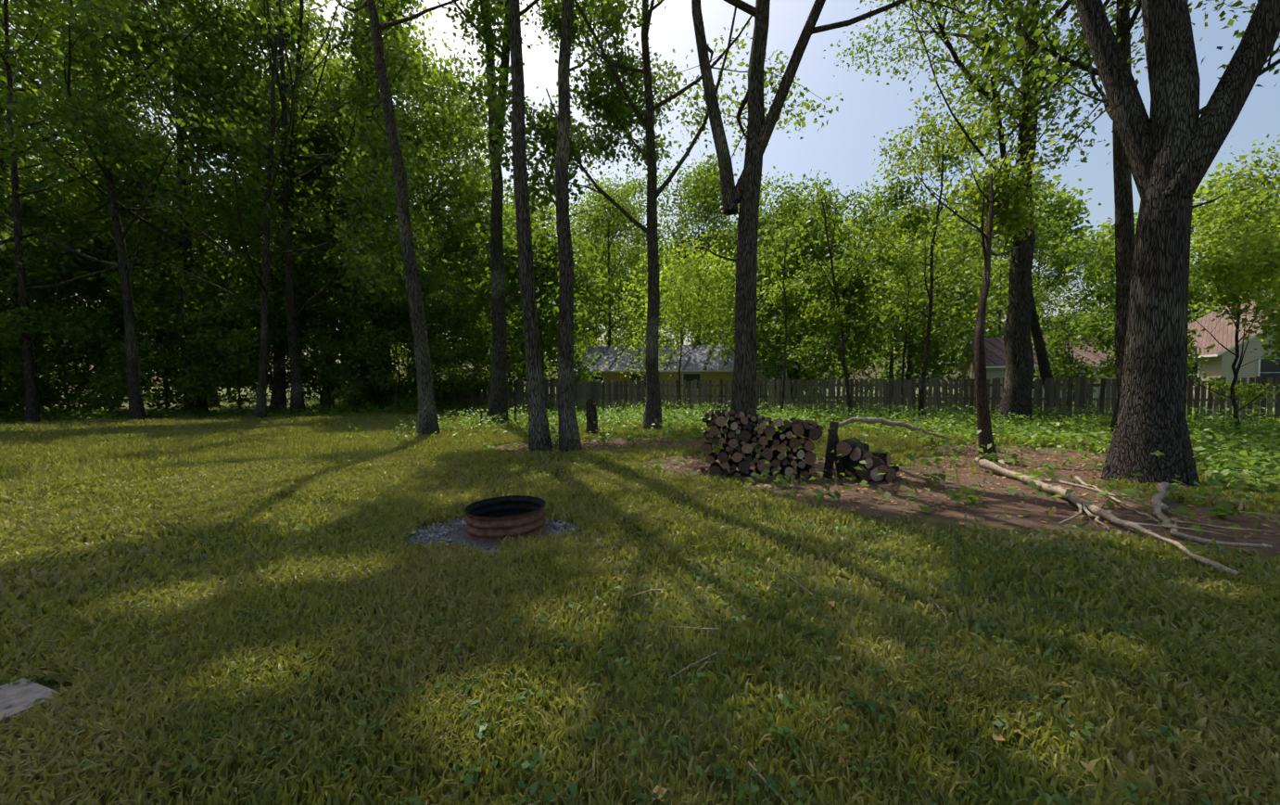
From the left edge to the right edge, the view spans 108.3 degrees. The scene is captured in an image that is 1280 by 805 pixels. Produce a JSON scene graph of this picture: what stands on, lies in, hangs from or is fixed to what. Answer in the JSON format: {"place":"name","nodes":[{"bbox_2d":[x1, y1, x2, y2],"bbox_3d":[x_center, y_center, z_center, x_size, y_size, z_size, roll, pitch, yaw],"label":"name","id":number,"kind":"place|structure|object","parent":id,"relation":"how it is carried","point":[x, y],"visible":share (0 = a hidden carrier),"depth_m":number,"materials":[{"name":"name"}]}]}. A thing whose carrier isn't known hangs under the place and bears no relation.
{"place":"outdoors","nodes":[
{"label":"outdoors","id":0,"kind":"place"},
{"bbox_2d":[0,386,1279,804],"bbox_3d":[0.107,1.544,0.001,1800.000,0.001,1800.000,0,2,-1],"label":"ground","id":1,"kind":"structure","parent":0,"point":[997,498],"depth_m":3.69,"materials":[{"name":"brown soil"}]},
{"bbox_2d":[0,677,63,725],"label":"paver slab","id":2,"kind":"structure","parent":1,"relation":"on","point":[19,693],"depth_m":2.22,"materials":[{"name":"concrete"}]},
{"bbox_2d":[0,284,81,388],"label":"tree","id":3,"kind":"object","parent":1,"relation":"on","point":[2,300],"visible":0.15,"depth_m":22.34,"materials":[{"name":"green plant"}]},
{"bbox_2d":[0,52,84,293],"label":"tree","id":4,"kind":"object","parent":1,"relation":"on","point":[3,78],"visible":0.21,"depth_m":23.06,"materials":[{"name":"green plant"}]},
{"bbox_2d":[0,240,123,411],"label":"tree","id":5,"kind":"object","parent":1,"relation":"on","point":[7,273],"visible":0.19,"depth_m":21.70,"materials":[{"name":"green plant"}]},
{"bbox_2d":[0,238,135,408],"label":"tree","id":6,"kind":"object","parent":1,"relation":"on","point":[16,359],"visible":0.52,"depth_m":21.23,"materials":[{"name":"green plant"}]},
{"bbox_2d":[0,208,177,415],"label":"tree","id":7,"kind":"object","parent":1,"relation":"on","point":[8,395],"visible":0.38,"depth_m":21.95,"materials":[{"name":"green plant"}]},
{"bbox_2d":[0,2,180,415],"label":"tree","id":8,"kind":"object","parent":1,"relation":"on","point":[65,143],"visible":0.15,"depth_m":23.09,"materials":[{"name":"green plant"}]},
{"bbox_2d":[1,232,178,407],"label":"tree","id":9,"kind":"object","parent":1,"relation":"on","point":[57,360],"visible":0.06,"depth_m":23.62,"materials":[{"name":"green plant"}]},
{"bbox_2d":[0,239,180,404],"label":"tree","id":10,"kind":"object","parent":1,"relation":"on","point":[69,361],"visible":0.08,"depth_m":25.05,"materials":[{"name":"green plant"}]},
{"bbox_2d":[0,0,183,273],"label":"tree","id":11,"kind":"object","parent":1,"relation":"on","point":[18,81],"visible":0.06,"depth_m":26.51,"materials":[{"name":"green plant"}]},
{"bbox_2d":[0,0,190,241],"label":"tree","id":12,"kind":"object","parent":1,"relation":"on","point":[11,29],"depth_m":33.36,"materials":[{"name":"green plant"}]},
{"bbox_2d":[0,167,192,420],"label":"tree","id":13,"kind":"object","parent":1,"relation":"on","point":[10,326],"visible":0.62,"depth_m":20.86,"materials":[{"name":"green plant"}]},
{"bbox_2d":[0,0,228,279],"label":"tree","id":14,"kind":"object","parent":1,"relation":"on","point":[157,131],"visible":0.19,"depth_m":24.79,"materials":[{"name":"green plant"}]},
{"bbox_2d":[50,273,214,413],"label":"tree","id":15,"kind":"object","parent":1,"relation":"on","point":[120,331],"visible":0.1,"depth_m":23.34,"materials":[{"name":"green plant"}]},
{"bbox_2d":[0,0,286,422],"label":"tree","id":16,"kind":"object","parent":1,"relation":"on","point":[31,404],"visible":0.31,"depth_m":20.54,"materials":[{"name":"green plant"}]},
{"bbox_2d":[0,0,300,419],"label":"tree","id":17,"kind":"object","parent":1,"relation":"on","point":[136,405],"visible":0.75,"depth_m":19.36,"materials":[{"name":"green plant"}]},
{"bbox_2d":[0,0,304,406],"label":"tree","id":18,"kind":"object","parent":1,"relation":"on","point":[138,99],"visible":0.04,"depth_m":29.00,"materials":[{"name":"green plant"}]},
{"bbox_2d":[47,265,267,418],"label":"tree","id":19,"kind":"object","parent":1,"relation":"on","point":[146,292],"visible":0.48,"depth_m":22.62,"materials":[{"name":"green plant"}]},
{"bbox_2d":[67,258,269,410],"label":"tree","id":20,"kind":"object","parent":1,"relation":"on","point":[123,373],"visible":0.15,"depth_m":22.94,"materials":[{"name":"green plant"}]},
{"bbox_2d":[0,0,350,409],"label":"tree","id":21,"kind":"object","parent":1,"relation":"on","point":[100,174],"visible":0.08,"depth_m":24.76,"materials":[{"name":"green plant"}]},
{"bbox_2d":[0,0,370,411],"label":"tree","id":22,"kind":"object","parent":1,"relation":"on","point":[30,133],"visible":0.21,"depth_m":21.39,"materials":[{"name":"green plant"}]},
{"bbox_2d":[108,266,311,415],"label":"tree","id":23,"kind":"object","parent":1,"relation":"on","point":[198,383],"visible":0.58,"depth_m":22.61,"materials":[{"name":"green plant"}]},
{"bbox_2d":[0,0,456,418],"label":"tree","id":24,"kind":"object","parent":1,"relation":"on","point":[110,75],"visible":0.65,"depth_m":20.86,"materials":[{"name":"green plant"}]},
{"bbox_2d":[20,0,442,413],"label":"tree","id":25,"kind":"object","parent":1,"relation":"on","point":[297,398],"visible":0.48,"depth_m":21.68,"materials":[{"name":"green plant"}]},
{"bbox_2d":[28,0,442,412],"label":"tree","id":26,"kind":"object","parent":1,"relation":"on","point":[278,397],"visible":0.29,"depth_m":23.17,"materials":[{"name":"green plant"}]},
{"bbox_2d":[154,219,322,408],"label":"tree","id":27,"kind":"object","parent":1,"relation":"on","point":[211,231],"visible":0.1,"depth_m":24.70,"materials":[{"name":"green plant"}]},
{"bbox_2d":[145,237,340,407],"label":"tree","id":28,"kind":"object","parent":1,"relation":"on","point":[213,335],"visible":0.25,"depth_m":23.87,"materials":[{"name":"green plant"}]},
{"bbox_2d":[152,248,348,405],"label":"tree","id":29,"kind":"object","parent":1,"relation":"on","point":[278,310],"visible":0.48,"depth_m":23.87,"materials":[{"name":"green plant"}]},
{"bbox_2d":[175,235,328,395],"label":"tree","id":30,"kind":"object","parent":1,"relation":"on","point":[206,259],"visible":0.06,"depth_m":24.78,"materials":[{"name":"green plant"}]},
{"bbox_2d":[113,0,443,406],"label":"tree","id":31,"kind":"object","parent":1,"relation":"on","point":[309,50],"visible":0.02,"depth_m":30.31,"materials":[{"name":"green plant"}]},
{"bbox_2d":[86,0,510,405],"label":"tree","id":32,"kind":"object","parent":1,"relation":"on","point":[453,236],"visible":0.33,"depth_m":33.35,"materials":[{"name":"green plant"}]},
{"bbox_2d":[225,243,388,405],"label":"tree","id":33,"kind":"object","parent":1,"relation":"on","point":[306,365],"visible":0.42,"depth_m":25.28,"materials":[{"name":"green plant"}]},
{"bbox_2d":[238,240,380,411],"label":"tree","id":34,"kind":"object","parent":1,"relation":"on","point":[323,349],"visible":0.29,"depth_m":25.83,"materials":[{"name":"green plant"}]},
{"bbox_2d":[251,238,405,408],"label":"tree","id":35,"kind":"object","parent":1,"relation":"on","point":[377,392],"visible":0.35,"depth_m":25.72,"materials":[{"name":"green plant"}]},
{"bbox_2d":[221,42,452,362],"bbox_3d":[-26.071,-14.932,39.048,16.935,30.255,17.840,2,3,42],"label":"tree","id":36,"kind":"object","parent":1,"relation":"on","point":[311,133],"depth_m":35.20,"materials":[{"name":"green plant"}]},
{"bbox_2d":[279,235,443,407],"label":"tree","id":37,"kind":"object","parent":1,"relation":"on","point":[347,358],"visible":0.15,"depth_m":25.81,"materials":[{"name":"green plant"}]},
{"bbox_2d":[205,0,540,407],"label":"tree","id":38,"kind":"object","parent":1,"relation":"on","point":[372,145],"visible":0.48,"depth_m":26.82,"materials":[{"name":"green plant"}]},
{"bbox_2d":[259,20,488,379],"bbox_3d":[-20.639,-14.113,35.550,16.504,28.849,15.957,2,3,40],"label":"tree","id":39,"kind":"object","parent":1,"relation":"on","point":[324,79],"visible":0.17,"depth_m":32.39,"materials":[{"name":"green plant"}]},
{"bbox_2d":[299,280,451,407],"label":"tree","id":40,"kind":"object","parent":1,"relation":"on","point":[386,324],"visible":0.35,"depth_m":27.28,"materials":[{"name":"green plant"}]},
{"bbox_2d":[259,55,512,322],"bbox_3d":[-18.175,-14.449,39.690,16.813,29.276,19.787,0,2,-13],"label":"tree","id":41,"kind":"object","parent":1,"relation":"on","point":[472,150],"visible":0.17,"depth_m":38.22,"materials":[{"name":"green plant"}]},
{"bbox_2d":[323,226,469,407],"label":"tree","id":42,"kind":"object","parent":1,"relation":"on","point":[372,379],"visible":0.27,"depth_m":26.19,"materials":[{"name":"green plant"}]},
{"bbox_2d":[337,253,490,413],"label":"tree","id":43,"kind":"object","parent":1,"relation":"on","point":[437,292],"visible":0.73,"depth_m":26.00,"materials":[{"name":"green plant"}]},
{"bbox_2d":[348,291,483,404],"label":"tree","id":44,"kind":"object","parent":1,"relation":"on","point":[436,331],"visible":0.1,"depth_m":28.92,"materials":[{"name":"green plant"}]},
{"bbox_2d":[330,0,531,434],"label":"tree","id":45,"kind":"object","parent":1,"relation":"on","point":[427,422],"visible":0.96,"depth_m":14.24,"materials":[{"name":"brown plant"}]},
{"bbox_2d":[372,259,492,405],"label":"tree","id":46,"kind":"object","parent":1,"relation":"on","point":[403,336],"visible":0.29,"depth_m":28.26,"materials":[{"name":"green plant"}]},
{"bbox_2d":[430,191,558,386],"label":"tree","id":47,"kind":"object","parent":1,"relation":"on","point":[487,221],"visible":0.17,"depth_m":39.74,"materials":[{"name":"green plant"}]},
{"bbox_2d":[464,494,545,542],"bbox_3d":[-1.434,1.238,4.961,0.838,0.266,0.826,-2,4,-18],"label":"fire ring","id":48,"kind":"object","parent":1,"relation":"on","point":[498,519],"visible":1,"depth_m":4.76,"materials":[{"name":"metal"}]},
{"bbox_2d":[402,517,620,562],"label":"ring gravel","id":49,"kind":"structure","parent":1,"relation":"on","point":[441,531],"depth_m":4.86,"materials":[{"name":"grey gravel"}]},
{"bbox_2d":[458,173,612,379],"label":"tree","id":50,"kind":"object","parent":1,"relation":"on","point":[546,209],"visible":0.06,"depth_m":47.81,"materials":[{"name":"green plant"}]},
{"bbox_2d":[448,0,626,423],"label":"tree","id":51,"kind":"object","parent":1,"relation":"on","point":[498,402],"visible":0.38,"depth_m":18.20,"materials":[{"name":"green plant"}]},
{"bbox_2d":[435,201,642,401],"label":"tree","id":52,"kind":"object","parent":1,"relation":"on","point":[546,264],"visible":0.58,"depth_m":27.86,"materials":[{"name":"green plant"}]},
{"bbox_2d":[518,215,625,386],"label":"tree","id":53,"kind":"object","parent":1,"relation":"on","point":[551,363],"visible":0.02,"depth_m":77.76,"materials":[{"name":"green plant"}]},
{"bbox_2d":[544,0,623,452],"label":"tree","id":54,"kind":"object","parent":1,"relation":"on","point":[568,430],"visible":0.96,"depth_m":10.68,"materials":[{"name":"grey plant"}]},
{"bbox_2d":[504,0,666,452],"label":"tree","id":55,"kind":"object","parent":1,"relation":"on","point":[538,434],"visible":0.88,"depth_m":10.50,"materials":[{"name":"grey plant"}]},
{"bbox_2d":[584,398,598,435],"bbox_3d":[-1.511,0.467,14.384,0.516,1.169,0.514,0,2,-1],"label":"stump","id":56,"kind":"object","parent":1,"relation":"on","point":[591,413],"visible":0.92,"depth_m":14.26,"materials":[{"name":"brown wood"}]},
{"bbox_2d":[0,407,1214,492],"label":"grass","id":57,"kind":"structure","parent":1,"relation":"on","point":[148,442],"depth_m":12.57,"materials":[{"name":"green plant"}]},
{"bbox_2d":[547,192,673,375],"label":"tree","id":58,"kind":"object","parent":1,"relation":"on","point":[613,321],"visible":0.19,"depth_m":59.08,"materials":[{"name":"green plant"}]},
{"bbox_2d":[539,164,683,345],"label":"tree","id":59,"kind":"object","parent":1,"relation":"on","point":[590,219],"visible":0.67,"depth_m":47.62,"materials":[{"name":"green plant"}]},
{"bbox_2d":[0,442,1279,804],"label":"grass","id":60,"kind":"structure","parent":1,"relation":"on","point":[271,627],"depth_m":2.67,"materials":[{"name":"green plant"}]},
{"bbox_2d":[0,449,1279,804],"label":"lawn clover","id":61,"kind":"object","parent":1,"relation":"on","point":[753,789],"visible":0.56,"depth_m":2.21,"materials":[{"name":"green plant"}]},
{"bbox_2d":[0,393,1279,534],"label":"weeds","id":62,"kind":"object","parent":1,"relation":"on","point":[1219,429],"visible":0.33,"depth_m":14.02,"materials":[{"name":"green plant"}]},
{"bbox_2d":[439,0,843,429],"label":"tree","id":63,"kind":"object","parent":1,"relation":"on","point":[617,104],"visible":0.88,"depth_m":15.71,"materials":[{"name":"green plant"}]},
{"bbox_2d":[48,435,1261,804],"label":"weeds","id":64,"kind":"object","parent":1,"relation":"on","point":[995,736],"visible":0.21,"depth_m":2.02,"materials":[{"name":"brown plant"}]},
{"bbox_2d":[613,234,728,345],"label":"tree","id":65,"kind":"object","parent":1,"relation":"on","point":[661,342],"visible":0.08,"depth_m":63.06,"materials":[{"name":"green plant"}]},
{"bbox_2d":[573,343,772,402],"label":"yellow house","id":66,"kind":"structure","parent":1,"relation":"on","point":[692,368],"depth_m":39.22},
{"bbox_2d":[591,218,766,390],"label":"tree","id":67,"kind":"object","parent":1,"relation":"on","point":[681,286],"visible":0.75,"depth_m":28.21,"materials":[{"name":"green plant"}]},
{"bbox_2d":[609,149,792,344],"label":"tree","id":68,"kind":"object","parent":1,"relation":"on","point":[716,211],"visible":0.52,"depth_m":42.59,"materials":[{"name":"green plant"}]},
{"bbox_2d":[705,233,831,392],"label":"tree","id":69,"kind":"object","parent":1,"relation":"on","point":[804,365],"visible":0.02,"depth_m":53.09,"materials":[{"name":"green plant"}]},
{"bbox_2d":[702,165,858,395],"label":"tree","id":70,"kind":"object","parent":1,"relation":"on","point":[765,219],"visible":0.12,"depth_m":35.79,"materials":[{"name":"green plant"}]},
{"bbox_2d":[700,408,899,481],"bbox_3d":[2.722,0.699,7.902,3.367,1.181,0.931,0,2,5],"label":"wood pile","id":71,"kind":"object","parent":1,"relation":"on","point":[854,451],"visible":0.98,"depth_m":7.79,"materials":[{"name":"brown wood"}]},
{"bbox_2d":[687,181,916,404],"bbox_3d":[10.975,-6.588,31.802,13.218,15.200,14.774,1,2,27],"label":"tree","id":72,"kind":"object","parent":1,"relation":"on","point":[798,246],"visible":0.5,"depth_m":28.29,"materials":[{"name":"green plant"}]},
{"bbox_2d":[701,225,902,399],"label":"tree","id":73,"kind":"object","parent":1,"relation":"on","point":[806,369],"visible":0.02,"depth_m":41.94,"materials":[{"name":"green plant"}]},
{"bbox_2d":[333,376,1279,425],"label":"fence","id":74,"kind":"object","parent":1,"relation":"on","point":[637,392],"visible":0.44,"depth_m":20.55,"materials":[{"name":"grey wood"}]},
{"bbox_2d":[760,225,858,413],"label":"tree","id":75,"kind":"object","parent":1,"relation":"on","point":[784,292],"visible":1,"depth_m":20.06,"materials":[{"name":"green plant"}]},
{"bbox_2d":[350,440,1279,804],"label":"twigs","id":76,"kind":"object","parent":1,"relation":"on","point":[717,627],"visible":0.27,"depth_m":2.88,"materials":[{"name":"brown wood"}]},
{"bbox_2d":[763,171,945,416],"bbox_3d":[9.297,-5.033,20.753,7.065,11.724,5.855,0,2,-1],"label":"tree","id":77,"kind":"object","parent":1,"relation":"on","point":[893,264],"visible":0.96,"depth_m":20.12,"materials":[{"name":"green plant"}]},
{"bbox_2d":[631,0,1087,453],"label":"tree","id":78,"kind":"object","parent":1,"relation":"on","point":[744,192],"visible":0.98,"depth_m":10.64,"materials":[{"name":"brown plant"}]},
{"bbox_2d":[500,436,1279,552],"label":"leaf litter","id":79,"kind":"object","parent":1,"relation":"on","point":[1027,525],"visible":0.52,"depth_m":6.89,"materials":[{"name":"brown plant"}]},
{"bbox_2d":[837,417,955,440],"bbox_3d":[6.805,0.730,11.334,4.899,0.866,1.015,-1,2,-27],"label":"fallen limb","id":80,"kind":"object","parent":1,"relation":"on","point":[871,420],"visible":0.94,"depth_m":10.53,"materials":[{"name":"brown wood"}]},
{"bbox_2d":[819,215,979,399],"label":"tree","id":81,"kind":"object","parent":1,"relation":"on","point":[892,366],"visible":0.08,"depth_m":48.32,"materials":[{"name":"green plant"}]},
{"bbox_2d":[819,191,983,393],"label":"tree","id":82,"kind":"object","parent":1,"relation":"on","point":[916,208],"visible":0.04,"depth_m":58.05,"materials":[{"name":"green plant"}]},
{"bbox_2d":[820,204,1007,404],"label":"tree","id":83,"kind":"object","parent":1,"relation":"on","point":[937,349],"visible":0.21,"depth_m":31.68,"materials":[{"name":"green plant"}]},
{"bbox_2d":[865,178,1004,395],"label":"tree","id":84,"kind":"object","parent":1,"relation":"on","point":[883,373],"visible":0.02,"depth_m":71.31,"materials":[{"name":"green plant"}]},
{"bbox_2d":[793,195,1081,404],"bbox_3d":[15.155,-5.483,26.392,12.867,12.766,10.948,1,2,19],"label":"tree","id":85,"kind":"object","parent":1,"relation":"on","point":[898,289],"visible":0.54,"depth_m":25.38,"materials":[{"name":"green plant"}]},
{"bbox_2d":[823,79,1066,418],"bbox_3d":[12.793,-6.112,19.227,6.636,13.993,8.475,-1,2,-25],"label":"tree","id":86,"kind":"object","parent":1,"relation":"on","point":[960,147],"visible":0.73,"depth_m":18.93,"materials":[{"name":"green plant"}]},
{"bbox_2d":[912,119,1064,460],"bbox_3d":[8.373,-2.822,11.933,4.813,7.946,3.165,-1,2,-33],"label":"tree","id":87,"kind":"object","parent":1,"relation":"on","point":[1003,211],"visible":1,"depth_m":11.58,"materials":[{"name":"green plant"}]},
{"bbox_2d":[935,182,1115,347],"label":"tree","id":88,"kind":"object","parent":1,"relation":"on","point":[1045,242],"visible":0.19,"depth_m":50.90,"materials":[{"name":"green plant"}]},
{"bbox_2d":[947,227,1113,349],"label":"tree","id":89,"kind":"object","parent":1,"relation":"on","point":[1062,284],"visible":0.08,"depth_m":66.26,"materials":[{"name":"green plant"}]},
{"bbox_2d":[955,333,1117,405],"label":"house","id":90,"kind":"structure","parent":1,"relation":"on","point":[997,367],"depth_m":30.61,"materials":[{"name":"grey"}]},
{"bbox_2d":[823,0,1255,423],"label":"tree","id":91,"kind":"object","parent":1,"relation":"on","point":[1021,323],"visible":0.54,"depth_m":17.46,"materials":[{"name":"green plant"}]},
{"bbox_2d":[967,153,1135,336],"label":"tree","id":92,"kind":"object","parent":1,"relation":"on","point":[1065,199],"visible":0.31,"depth_m":62.01,"materials":[{"name":"green plant"}]},
{"bbox_2d":[1031,305,1115,409],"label":"tree","id":93,"kind":"object","parent":1,"relation":"on","point":[1090,325],"depth_m":20.26,"materials":[{"name":"green plant"}]},
{"bbox_2d":[887,0,1279,432],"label":"tree","id":94,"kind":"object","parent":1,"relation":"on","point":[1124,233],"visible":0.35,"depth_m":14.01,"materials":[{"name":"green plant"}]},
{"bbox_2d":[932,0,1279,487],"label":"tree","id":95,"kind":"object","parent":1,"relation":"on","point":[1172,143],"visible":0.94,"depth_m":7.23,"materials":[{"name":"brown plant"}]},
{"bbox_2d":[978,458,1243,575],"bbox_3d":[5.767,1.234,5.883,1.476,0.236,5.126,1,2,26],"label":"fallen branch","id":96,"kind":"object","parent":1,"relation":"on","point":[1073,499],"visible":0.92,"depth_m":5.47,"materials":[{"name":"brown wood"}]},
{"bbox_2d":[1051,321,1209,412],"bbox_3d":[21.582,-1.567,20.706,4.703,4.982,5.164,-1,2,-19],"label":"shrub","id":97,"kind":"object","parent":1,"relation":"on","point":[1191,365],"depth_m":21.04,"materials":[{"name":"green plant"}]},
{"bbox_2d":[1048,212,1226,322],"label":"tree","id":98,"kind":"object","parent":1,"relation":"on","point":[1113,234],"visible":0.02,"depth_m":67.91,"materials":[{"name":"green plant"}]},
{"bbox_2d":[1086,154,1279,323],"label":"tree","id":99,"kind":"object","parent":1,"relation":"on","point":[1203,190],"visible":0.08,"depth_m":58.54,"materials":[{"name":"green plant"}]},
{"bbox_2d":[1113,207,1279,436],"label":"tree","id":100,"kind":"object","parent":1,"relation":"on","point":[1231,274],"visible":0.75,"depth_m":13.95,"materials":[{"name":"green plant"}]},
{"bbox_2d":[1150,481,1278,548],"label":"fallen branch","id":101,"kind":"object","parent":1,"relation":"on","point":[1157,503],"visible":0.98,"depth_m":4.81,"materials":[{"name":"grey wood"}]},
{"bbox_2d":[1186,293,1279,412],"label":"beige house","id":102,"kind":"structure","parent":1,"relation":"on","point":[1219,361],"depth_m":24.73,"materials":[{"name":"beige paint"}]},
{"bbox_2d":[1188,133,1279,324],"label":"tree","id":103,"kind":"object","parent":1,"relation":"on","point":[1236,210],"visible":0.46,"depth_m":40.40,"materials":[{"name":"green plant"}]},
{"bbox_2d":[0,0,1279,387],"label":"sky","id":104,"kind":"structure","parent":0,"point":[843,148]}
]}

